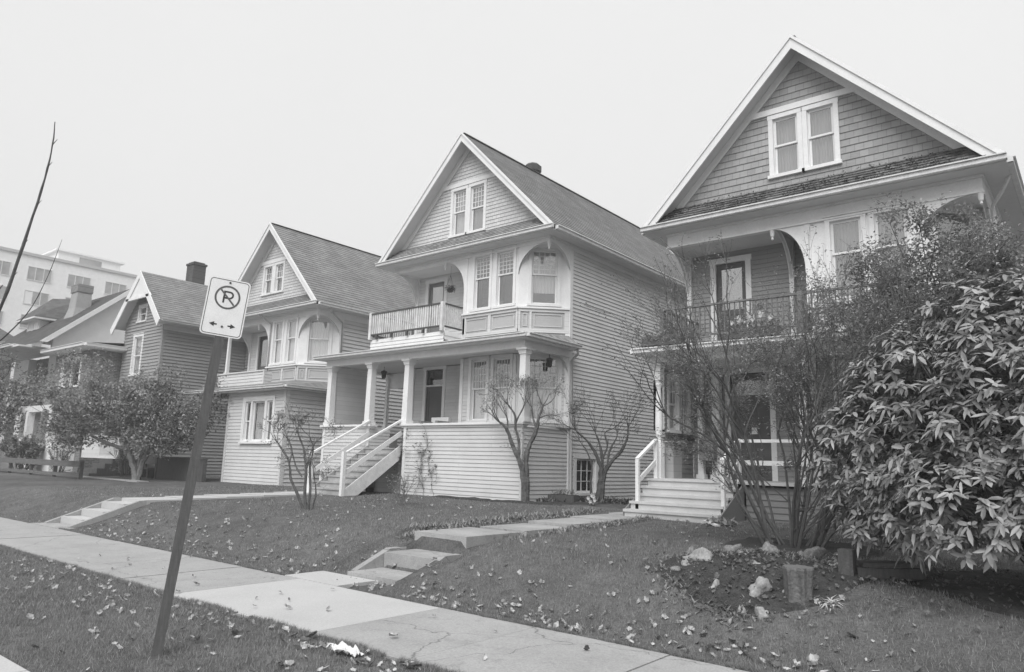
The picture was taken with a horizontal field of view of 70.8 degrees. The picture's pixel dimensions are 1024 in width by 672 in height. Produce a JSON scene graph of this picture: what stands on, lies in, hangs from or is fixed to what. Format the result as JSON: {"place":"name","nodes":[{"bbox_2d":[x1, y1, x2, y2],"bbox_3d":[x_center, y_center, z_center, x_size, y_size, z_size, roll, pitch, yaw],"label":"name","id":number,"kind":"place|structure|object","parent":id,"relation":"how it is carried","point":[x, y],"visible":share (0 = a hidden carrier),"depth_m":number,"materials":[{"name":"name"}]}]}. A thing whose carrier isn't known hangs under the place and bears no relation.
{"place":"outdoors","nodes":[
{"label":"outdoors","id":0,"kind":"place"},
{"bbox_2d":[0,328,13,434],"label":"pale house","id":1,"kind":"structure","parent":0,"point":[3,333],"depth_m":42.94,"materials":[{"name":"paint"}]},
{"bbox_2d":[58,475,148,481],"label":"cross path","id":2,"kind":"structure","parent":0,"point":[127,480],"depth_m":26.31,"materials":[{"name":"concrete"}]},
{"bbox_2d":[121,491,322,504],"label":"house path","id":3,"kind":"structure","parent":0,"point":[149,500],"depth_m":17.75,"materials":[{"name":"concrete"}]},
{"bbox_2d":[31,522,412,585],"bbox_3d":[-5.738,3.668,12.518,11.058,0.180,0.676,-5,-12,35],"label":"sidewalk apron","id":4,"kind":"object","parent":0,"point":[387,576],"visible":0.38,"depth_m":9.67,"materials":[{"name":"concrete"}]},
{"bbox_2d":[0,517,748,671],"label":"sidewalk","id":5,"kind":"structure","parent":0,"point":[457,640],"depth_m":6.67,"materials":[{"name":"concrete"}]},
{"bbox_2d":[174,571,438,631],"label":"sidewalk new slab","id":6,"kind":"structure","parent":5,"relation":"attached to","point":[313,596],"depth_m":7.89,"materials":[{"name":"concrete"}]},
{"bbox_2d":[419,417,450,422],"bbox_3d":[-2.256,2.832,21.041,0.780,0.930,0.600,-7,-13,39],"label":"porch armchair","id":7,"kind":"object","parent":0,"point":[441,420],"visible":0.14,"depth_m":21.13,"materials":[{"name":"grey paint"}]},
{"bbox_2d":[0,470,1023,671],"bbox_3d":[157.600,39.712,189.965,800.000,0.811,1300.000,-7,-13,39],"label":"ground","id":8,"kind":"structure","parent":0,"point":[12,483],"depth_m":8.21,"materials":[{"name":"plant"}]},
{"bbox_2d":[0,655,29,671],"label":"kerb","id":9,"kind":"structure","parent":8,"relation":"on","point":[6,665],"depth_m":5.12,"materials":[{"name":"concrete"}]},
{"bbox_2d":[0,432,44,469],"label":"hedge shrub","id":10,"kind":"object","parent":8,"relation":"on","point":[21,451],"visible":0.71,"depth_m":32.86,"materials":[{"name":"grey plant"}]},
{"bbox_2d":[0,348,54,445],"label":"leafy tree","id":11,"kind":"object","parent":8,"relation":"on","point":[9,411],"visible":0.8,"depth_m":36.55,"materials":[{"name":"grey plant"}]},
{"bbox_2d":[0,122,61,355],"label":"street tree","id":12,"kind":"object","parent":8,"relation":"on","point":[13,274],"visible":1,"depth_m":8.37,"materials":[{"name":"black plant"}]},
{"bbox_2d":[0,457,84,478],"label":"board fence","id":13,"kind":"object","parent":8,"relation":"on","point":[54,463],"visible":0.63,"depth_m":28.95,"materials":[{"name":"grey wood"}]},
{"bbox_2d":[45,445,76,472],"bbox_3d":[-20.278,5.492,32.271,1.227,1.365,0.975,6,-11,-22],"label":"bare shrub","id":14,"kind":"object","parent":8,"relation":"on","point":[62,458],"visible":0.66,"depth_m":32.19,"materials":[{"name":"grey plant"}]},
{"bbox_2d":[0,283,134,471],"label":"dormered house","id":15,"kind":"structure","parent":8,"relation":"on","point":[82,320],"depth_m":38.05,"materials":[{"name":"wood"}]},
{"bbox_2d":[58,358,79,388],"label":"window","id":16,"kind":"structure","parent":15,"relation":"in","point":[61,374],"depth_m":36.12,"materials":[{"name":"glass"}]},
{"bbox_2d":[68,357,82,387],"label":"window","id":17,"kind":"structure","parent":15,"relation":"in","point":[72,357],"depth_m":35.13,"materials":[{"name":"white paint"}]},
{"bbox_2d":[0,246,137,442],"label":"apartment block","id":18,"kind":"structure","parent":8,"relation":"on","point":[102,276],"depth_m":89.36,"materials":[{"name":"white paint"}]},
{"bbox_2d":[0,285,6,300],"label":"window","id":19,"kind":"structure","parent":18,"relation":"in","point":[3,288],"depth_m":85.56,"materials":[{"name":"glass"}]},
{"bbox_2d":[0,260,11,275],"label":"window","id":20,"kind":"structure","parent":18,"relation":"in","point":[5,266],"depth_m":86.00,"materials":[{"name":"glass"}]},
{"bbox_2d":[22,289,48,305],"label":"window","id":21,"kind":"structure","parent":18,"relation":"in","point":[29,297],"depth_m":88.13,"materials":[{"name":"glass"}]},
{"bbox_2d":[26,266,52,283],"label":"window","id":22,"kind":"structure","parent":18,"relation":"in","point":[33,273],"depth_m":88.73,"materials":[{"name":"glass"}]},
{"bbox_2d":[66,274,90,287],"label":"window","id":23,"kind":"structure","parent":18,"relation":"in","point":[72,279],"depth_m":91.96,"materials":[{"name":"glass"}]},
{"bbox_2d":[79,258,101,266],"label":"penthouse window","id":24,"kind":"structure","parent":18,"relation":"in","point":[82,260],"depth_m":95.28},
{"bbox_2d":[104,281,126,294],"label":"window","id":25,"kind":"structure","parent":18,"relation":"in","point":[110,288],"depth_m":95.28,"materials":[{"name":"glass"}]},
{"bbox_2d":[44,498,146,527],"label":"bank steps","id":26,"kind":"structure","parent":8,"relation":"on","point":[101,511],"depth_m":15.70,"materials":[{"name":"concrete"}]},
{"bbox_2d":[108,443,138,476],"bbox_3d":[-15.977,5.050,29.650,1.730,1.558,1.351,-7,-13,39],"label":"bare shrub","id":27,"kind":"object","parent":8,"relation":"on","point":[121,460],"visible":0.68,"depth_m":29.35,"materials":[{"name":"grey plant"}]},
{"bbox_2d":[11,347,241,479],"bbox_3d":[-14.101,2.865,26.684,7.841,4.946,3.328,3,-10,-6],"label":"leafy tree","id":28,"kind":"object","parent":8,"relation":"on","point":[156,413],"visible":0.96,"depth_m":26.35,"materials":[{"name":"grey plant"}]},
{"bbox_2d":[141,455,155,477],"bbox_3d":[-14.532,5.242,28.665,1.300,1.000,0.500,-7,-13,39],"label":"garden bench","id":29,"kind":"object","parent":8,"relation":"on","point":[150,471],"visible":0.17,"depth_m":28.73,"materials":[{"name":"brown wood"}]},
{"bbox_2d":[76,261,248,476],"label":"gabled house","id":30,"kind":"structure","parent":8,"relation":"on","point":[158,319],"depth_m":33.76,"materials":[{"name":"wood"}]},
{"bbox_2d":[128,332,144,375],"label":"window","id":31,"kind":"structure","parent":30,"relation":"in","point":[138,338],"depth_m":34.23,"materials":[{"name":"white paint"}]},
{"bbox_2d":[136,303,148,322],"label":"window","id":32,"kind":"structure","parent":30,"relation":"in","point":[142,315],"depth_m":34.49,"materials":[{"name":"white paint"}]},
{"bbox_2d":[154,455,208,481],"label":"dark garden wall","id":33,"kind":"structure","parent":8,"relation":"on","point":[174,468],"depth_m":27.08,"materials":[{"name":"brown wood"}]},
{"bbox_2d":[151,276,250,656],"bbox_3d":[-2.539,1.054,5.911,0.477,3.159,0.086,6,-11,-24],"label":"parking sign","id":34,"kind":"object","parent":8,"relation":"on","point":[224,309],"visible":0.98,"depth_m":6.00,"materials":[{"name":"metal"}]},
{"bbox_2d":[257,400,342,509],"bbox_3d":[-4.463,2.473,15.066,1.741,2.284,0.849,2,-10,0],"label":"pruned shrub","id":35,"kind":"object","parent":8,"relation":"on","point":[307,463],"visible":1,"depth_m":15.08,"materials":[{"name":"grey plant"}]},
{"bbox_2d":[185,222,415,485],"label":"gabled house","id":36,"kind":"structure","parent":8,"relation":"on","point":[310,296],"depth_m":26.84,"materials":[{"name":"wood"}]},
{"bbox_2d":[240,400,257,441],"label":"window","id":37,"kind":"structure","parent":36,"relation":"in","point":[248,403],"depth_m":25.98,"materials":[{"name":"white paint"}]},
{"bbox_2d":[247,399,271,441],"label":"window","id":38,"kind":"structure","parent":36,"relation":"in","point":[261,402],"depth_m":25.63,"materials":[{"name":"white paint"}]},
{"bbox_2d":[258,336,267,369],"bbox_3d":[-10.153,1.173,29.502,0.744,2.344,0.076,-7,-13,39],"label":"door","id":39,"kind":"structure","parent":36,"relation":"in","point":[261,365],"depth_m":29.68,"materials":[{"name":"paint"}]},
{"bbox_2d":[261,398,273,441],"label":"window","id":40,"kind":"structure","parent":36,"relation":"in","point":[268,409],"depth_m":25.11,"materials":[{"name":"white paint"}]},
{"bbox_2d":[260,263,279,296],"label":"window","id":41,"kind":"structure","parent":36,"relation":"in","point":[268,269],"depth_m":28.51,"materials":[{"name":"white paint"}]},
{"bbox_2d":[271,260,285,293],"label":"window","id":42,"kind":"structure","parent":36,"relation":"in","point":[278,277],"depth_m":28.04,"materials":[{"name":"white paint"}]},
{"bbox_2d":[268,318,291,365],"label":"window","id":43,"kind":"structure","parent":36,"relation":"in","point":[275,342],"depth_m":27.33,"materials":[{"name":"white paint"}]},
{"bbox_2d":[281,315,298,364],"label":"window","id":44,"kind":"structure","parent":36,"relation":"in","point":[291,341],"depth_m":26.80,"materials":[{"name":"white paint"}]},
{"bbox_2d":[303,317,332,363],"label":"window","id":45,"kind":"structure","parent":36,"relation":"in","point":[320,331],"depth_m":26.49,"materials":[{"name":"glass"}]},
{"bbox_2d":[315,463,339,478],"bbox_3d":[-5.530,4.252,21.641,0.998,0.907,1.004,0,-10,8],"label":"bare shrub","id":46,"kind":"object","parent":8,"relation":"on","point":[321,471],"visible":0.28,"depth_m":21.61,"materials":[{"name":"grey plant"}]},
{"bbox_2d":[326,641,362,656],"bbox_3d":[-1.341,2.490,5.735,0.321,0.089,0.147,-5,-12,35],"label":"crumpled paper","id":47,"kind":"object","parent":8,"relation":"on","point":[345,648],"visible":1,"depth_m":5.72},
{"bbox_2d":[386,473,417,505],"bbox_3d":[-2.530,3.468,16.299,0.578,0.826,0.830,-7,-13,39],"label":"sprouting shrub","id":48,"kind":"object","parent":8,"relation":"on","point":[403,486],"visible":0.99,"depth_m":16.37,"materials":[{"name":"grey plant"}]},
{"bbox_2d":[353,547,460,570],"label":"bank steps","id":49,"kind":"structure","parent":8,"relation":"on","point":[415,559],"depth_m":10.05,"materials":[{"name":"concrete"}]},
{"bbox_2d":[306,132,688,501],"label":"gabled house","id":50,"kind":"structure","parent":8,"relation":"on","point":[528,258],"depth_m":21.28,"materials":[{"name":"wood"}]},
{"bbox_2d":[393,422,437,495],"bbox_3d":[-2.789,3.495,20.366,2.046,2.102,0.451,-7,-13,39],"label":"climbing vine","id":51,"kind":"object","parent":50,"relation":"attached to","point":[429,470],"visible":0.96,"depth_m":20.18,"materials":[{"name":"grey plant"}]},
{"bbox_2d":[426,386,441,421],"bbox_3d":[-2.499,2.644,23.166,0.754,2.024,0.040,-7,-13,39],"label":"door","id":52,"kind":"structure","parent":50,"relation":"in","point":[434,394],"depth_m":23.28,"materials":[{"name":"paint"}]},
{"bbox_2d":[428,282,443,332],"bbox_3d":[-2.477,-0.660,23.839,0.734,2.244,0.076,-7,-13,39],"label":"door","id":53,"kind":"structure","parent":50,"relation":"in","point":[437,295],"depth_m":23.99,"materials":[{"name":"paint"}]},
{"bbox_2d":[445,276,455,292],"bbox_3d":[-1.928,-1.783,22.659,0.422,0.880,0.432,-7,-13,39],"label":"hanging basket","id":54,"kind":"object","parent":50,"relation":"hanging from","point":[450,289],"visible":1,"depth_m":22.54,"materials":[{"name":"metal"}]},
{"bbox_2d":[448,185,474,238],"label":"window","id":55,"kind":"structure","parent":50,"relation":"in","point":[460,212],"depth_m":22.56,"materials":[{"name":"white paint"}]},
{"bbox_2d":[465,179,487,234],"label":"window","id":56,"kind":"structure","parent":50,"relation":"in","point":[476,214],"depth_m":22.10,"materials":[{"name":"white paint"}]},
{"bbox_2d":[465,355,489,421],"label":"window","id":57,"kind":"structure","parent":50,"relation":"in","point":[475,413],"depth_m":20.84,"materials":[{"name":"white paint"}]},
{"bbox_2d":[469,250,497,312],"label":"window","id":58,"kind":"structure","parent":50,"relation":"in","point":[486,296],"depth_m":21.47,"materials":[{"name":"white paint"}]},
{"bbox_2d":[487,353,513,421],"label":"window","id":59,"kind":"structure","parent":50,"relation":"in","point":[507,359],"depth_m":20.30,"materials":[{"name":"glass"}]},
{"bbox_2d":[491,244,516,308],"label":"window","id":60,"kind":"structure","parent":50,"relation":"in","point":[510,261],"depth_m":20.93,"materials":[{"name":"white paint"}]},
{"bbox_2d":[527,248,561,306],"bbox_3d":[0.916,-1.672,20.609,0.980,1.765,0.425,2,-10,-4],"label":"window","id":61,"kind":"structure","parent":50,"relation":"in","point":[544,281],"depth_m":20.59,"materials":[{"name":"glass"}]},
{"bbox_2d":[530,353,562,423],"bbox_3d":[0.826,1.447,20.054,1.140,1.965,0.425,2,-10,-4],"label":"window","id":62,"kind":"structure","parent":50,"relation":"in","point":[538,364],"depth_m":20.03,"materials":[{"name":"glass"}]},
{"bbox_2d":[573,453,598,495],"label":"window","id":63,"kind":"structure","parent":50,"relation":"in","point":[580,461],"depth_m":20.53,"materials":[{"name":"white paint"}]},
{"bbox_2d":[432,495,563,505],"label":"soil","id":64,"kind":"structure","parent":8,"relation":"on","point":[485,499],"depth_m":17.98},
{"bbox_2d":[476,367,586,501],"bbox_3d":[0.475,2.515,17.939,2.887,3.357,1.002,2,-10,0],"label":"pruned tree","id":65,"kind":"object","parent":64,"relation":"on","point":[524,478],"visible":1,"depth_m":17.92,"materials":[{"name":"grey plant"}]},
{"bbox_2d":[394,507,602,541],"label":"edging plants","id":66,"kind":"object","parent":8,"relation":"on","point":[486,520],"visible":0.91,"depth_m":12.63,"materials":[{"name":"grey plant"}]},
{"bbox_2d":[4,488,1008,640],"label":"leaf litter","id":67,"kind":"object","parent":8,"relation":"on","point":[577,627],"visible":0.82,"depth_m":8.34,"materials":[{"name":"plant"}]},
{"bbox_2d":[548,489,579,501],"bbox_3d":[1.340,4.061,18.271,0.966,0.385,0.423,-7,-13,39],"label":"planter box","id":68,"kind":"object","parent":8,"relation":"on","point":[560,496],"visible":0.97,"depth_m":18.14,"materials":[{"name":"grey wood"}]},
{"bbox_2d":[544,501,611,504],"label":"soil","id":69,"kind":"structure","parent":8,"relation":"on","point":[573,503],"depth_m":17.80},
{"bbox_2d":[510,514,659,539],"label":"edging plants","id":70,"kind":"object","parent":8,"relation":"on","point":[609,523],"visible":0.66,"depth_m":11.97,"materials":[{"name":"grey plant"}]},
{"bbox_2d":[536,496,633,504],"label":"edging plants","id":71,"kind":"object","parent":8,"relation":"on","point":[613,500],"visible":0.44,"depth_m":18.53,"materials":[{"name":"grey plant"}]},
{"bbox_2d":[587,493,596,505],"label":"flowering plant","id":72,"kind":"object","parent":8,"relation":"on","point":[593,497],"visible":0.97,"depth_m":17.25,"materials":[{"name":"white plant"}]},
{"bbox_2d":[540,379,652,499],"bbox_3d":[2.182,2.766,19.222,3.038,3.355,1.789,4,-10,-12],"label":"pruned tree","id":73,"kind":"object","parent":8,"relation":"on","point":[600,490],"visible":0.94,"depth_m":19.07,"materials":[{"name":"grey plant"}]},
{"bbox_2d":[644,559,768,632],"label":"edging plants","id":74,"kind":"object","parent":8,"relation":"on","point":[734,614],"visible":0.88,"depth_m":7.03,"materials":[{"name":"grey plant"}]},
{"bbox_2d":[700,514,749,525],"bbox_3d":[3.704,3.271,12.749,0.790,0.192,0.890,-7,-13,39],"label":"leafy weed","id":75,"kind":"object","parent":8,"relation":"on","point":[726,523],"visible":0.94,"depth_m":12.63,"materials":[{"name":"grey plant"}]},
{"bbox_2d":[625,548,872,590],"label":"edging plants","id":76,"kind":"object","parent":8,"relation":"on","point":[722,554],"visible":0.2,"depth_m":7.97,"materials":[{"name":"grey plant"}]},
{"bbox_2d":[616,554,898,624],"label":"edging plants","id":77,"kind":"object","parent":8,"relation":"on","point":[707,581],"visible":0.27,"depth_m":7.50,"materials":[{"name":"grey plant"}]},
{"bbox_2d":[658,551,871,613],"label":"soil","id":78,"kind":"structure","parent":8,"relation":"on","point":[776,605],"depth_m":7.23,"materials":[{"name":"soil"}]},
{"bbox_2d":[683,547,712,560],"bbox_3d":[2.092,2.492,8.106,0.202,0.240,0.594,5,-11,-19],"label":"rock","id":79,"kind":"object","parent":78,"relation":"on","point":[703,553],"visible":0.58,"depth_m":7.96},
{"bbox_2d":[721,544,741,553],"bbox_3d":[2.550,2.472,8.194,0.331,0.218,0.217,2,-10,-4],"label":"rock","id":80,"kind":"object","parent":78,"relation":"on","point":[731,547],"visible":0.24,"depth_m":8.18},
{"bbox_2d":[748,576,771,596],"bbox_3d":[2.420,2.500,7.076,0.231,0.254,0.261,3,-10,-5],"label":"rock","id":81,"kind":"object","parent":78,"relation":"on","point":[761,584],"visible":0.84,"depth_m":7.00,"materials":[{"name":"stone"}]},
{"bbox_2d":[754,606,769,619],"bbox_3d":[2.331,2.587,6.681,0.116,0.138,0.169,2,-10,-1],"label":"rock","id":82,"kind":"object","parent":78,"relation":"on","point":[760,613],"visible":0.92,"depth_m":6.67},
{"bbox_2d":[761,541,778,553],"bbox_3d":[2.840,2.415,7.992,0.181,0.266,0.290,7,-11,-25],"label":"rock","id":83,"kind":"object","parent":78,"relation":"on","point":[768,546],"visible":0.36,"depth_m":7.93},
{"bbox_2d":[782,565,813,604],"bbox_3d":[2.728,2.376,6.853,0.289,0.350,0.294,-7,-13,39],"label":"tree stump","id":84,"kind":"object","parent":78,"relation":"on","point":[798,582],"visible":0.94,"depth_m":6.76,"materials":[{"name":"grey wood"}]},
{"bbox_2d":[804,546,826,558],"bbox_3d":[3.498,2.596,8.406,0.350,0.294,0.233,5,-11,-16],"label":"rock","id":85,"kind":"object","parent":78,"relation":"on","point":[817,551],"visible":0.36,"depth_m":8.33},
{"bbox_2d":[820,595,842,610],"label":"spiky plant","id":86,"kind":"object","parent":78,"relation":"on","point":[829,602],"visible":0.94,"depth_m":6.63,"materials":[{"name":"white plant"}]},
{"bbox_2d":[579,225,1006,548],"bbox_3d":[3.931,0.770,10.137,6.192,4.431,4.385,2,-10,0],"label":"bare shrub","id":87,"kind":"object","parent":8,"relation":"on","point":[798,532],"visible":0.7,"depth_m":9.73,"materials":[{"name":"grey plant"}]},
{"bbox_2d":[725,537,884,558],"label":"soil","id":88,"kind":"structure","parent":8,"relation":"on","point":[832,547],"depth_m":9.70,"materials":[{"name":"soil"}]},
{"bbox_2d":[807,653,819,661],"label":"fallen leaf","id":89,"kind":"object","parent":8,"relation":"on","point":[812,657],"visible":0.98,"depth_m":5.82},
{"bbox_2d":[623,34,1023,537],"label":"gabled house","id":90,"kind":"structure","parent":8,"relation":"on","point":[803,138],"depth_m":15.02,"materials":[{"name":"wood"}]},
{"bbox_2d":[653,374,682,433],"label":"window","id":91,"kind":"structure","parent":90,"relation":"in","point":[675,404],"depth_m":16.24,"materials":[{"name":"glass"}]},
{"bbox_2d":[671,378,693,434],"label":"window","id":92,"kind":"structure","parent":90,"relation":"in","point":[685,404],"depth_m":16.74,"materials":[{"name":"glass"}]},
{"bbox_2d":[698,437,716,460],"bbox_3d":[4.335,2.493,15.955,0.380,0.530,0.210,-7,-13,39],"label":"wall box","id":93,"kind":"object","parent":90,"relation":"attached to","point":[704,458],"visible":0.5,"depth_m":15.88,"materials":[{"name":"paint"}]},
{"bbox_2d":[717,261,746,340],"bbox_3d":[5.112,-0.662,16.712,0.714,2.124,0.151,-7,-13,39],"label":"door","id":94,"kind":"structure","parent":90,"relation":"in","point":[738,290],"depth_m":16.82,"materials":[{"name":"paint"}]},
{"bbox_2d":[731,395,771,480],"bbox_3d":[5.302,2.245,15.943,0.894,1.864,0.115,-7,-13,39],"label":"door","id":95,"kind":"structure","parent":90,"relation":"in","point":[764,433],"depth_m":15.90,"materials":[{"name":"paint"}]},
{"bbox_2d":[730,310,785,338],"bbox_3d":[4.777,-0.231,14.106,1.144,0.509,0.436,-7,-13,39],"label":"planter trough","id":96,"kind":"object","parent":90,"relation":"on","point":[755,328],"visible":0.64,"depth_m":13.99,"materials":[{"name":"ceramic"}]},
{"bbox_2d":[767,107,804,179],"bbox_3d":[5.914,-4.119,15.511,0.776,1.458,0.243,-7,-13,39],"label":"window","id":97,"kind":"structure","parent":90,"relation":"in","point":[785,139],"depth_m":15.58,"materials":[{"name":"white paint"}]},
{"bbox_2d":[801,97,842,171],"bbox_3d":[6.476,-4.183,15.058,0.786,1.458,0.243,-7,-13,39],"label":"window","id":98,"kind":"structure","parent":90,"relation":"in","point":[820,130],"depth_m":15.12,"materials":[{"name":"white paint"}]},
{"bbox_2d":[822,209,869,302],"bbox_3d":[6.666,-1.556,14.304,0.820,1.795,0.243,-7,-13,39],"label":"window","id":99,"kind":"structure","parent":90,"relation":"in","point":[849,229],"depth_m":14.43,"materials":[{"name":"white paint"}]},
{"bbox_2d":[831,360,873,446],"bbox_3d":[6.599,1.296,13.783,0.840,1.695,0.243,-7,-13,39],"label":"window","id":100,"kind":"structure","parent":90,"relation":"in","point":[832,364],"depth_m":13.99,"materials":[{"name":"glass"}]},
{"bbox_2d":[866,200,916,295],"bbox_3d":[7.295,-1.628,13.798,0.800,1.795,0.243,-7,-13,39],"label":"window","id":101,"kind":"structure","parent":90,"relation":"in","point":[873,225],"depth_m":13.95,"materials":[{"name":"glass"}]},
{"bbox_2d":[930,205,977,289],"bbox_3d":[8.326,-1.612,13.667,0.980,1.775,0.425,2,-10,-4],"label":"window","id":102,"kind":"structure","parent":90,"relation":"in","point":[944,225],"depth_m":13.72,"materials":[{"name":"glass"}]},
{"bbox_2d":[645,546,1023,668],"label":"bed litter","id":103,"kind":"object","parent":8,"relation":"on","point":[804,559],"visible":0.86,"depth_m":7.29,"materials":[{"name":"grey plant"}]},
{"bbox_2d":[724,190,1023,548],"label":"leafy shrub","id":104,"kind":"object","parent":8,"relation":"on","point":[968,260],"visible":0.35,"depth_m":10.39,"materials":[{"name":"grey plant"}]},
{"bbox_2d":[837,548,928,580],"bbox_3d":[3.713,2.410,7.229,0.847,0.500,0.258,0,-10,10],"label":"plank bench","id":105,"kind":"object","parent":8,"relation":"on","point":[848,561],"visible":0.52,"depth_m":7.16,"materials":[{"name":"grey wood"}]},
{"bbox_2d":[904,569,1023,618],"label":"soil","id":106,"kind":"structure","parent":8,"relation":"on","point":[982,592],"depth_m":6.83,"materials":[{"name":"soil"}]},
{"bbox_2d":[805,267,1023,574],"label":"rhododendron bush","id":107,"kind":"object","parent":106,"relation":"on","point":[951,425],"visible":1,"depth_m":6.73,"materials":[{"name":"grey plant"}]},
{"bbox_2d":[0,0,1023,285],"label":"sky","id":108,"kind":"structure","parent":0,"point":[184,129],"materials":[{"name":"white"}]},
{"bbox_2d":[415,512,641,548],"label":"garden path","id":109,"kind":"structure","parent":0,"point":[468,537],"depth_m":11.30,"materials":[{"name":"concrete"}]},
{"bbox_2d":[637,328,689,346],"bbox_3d":[3.230,0.023,15.342,1.164,0.361,0.433,-7,-13,39],"label":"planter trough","id":110,"kind":"object","parent":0,"point":[654,340],"visible":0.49,"depth_m":15.34,"materials":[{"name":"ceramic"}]},
{"bbox_2d":[663,441,684,478],"bbox_3d":[3.469,2.647,15.387,0.320,0.780,0.460,-7,-13,39],"label":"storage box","id":111,"kind":"object","parent":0,"point":[673,467],"visible":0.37,"depth_m":15.26,"materials":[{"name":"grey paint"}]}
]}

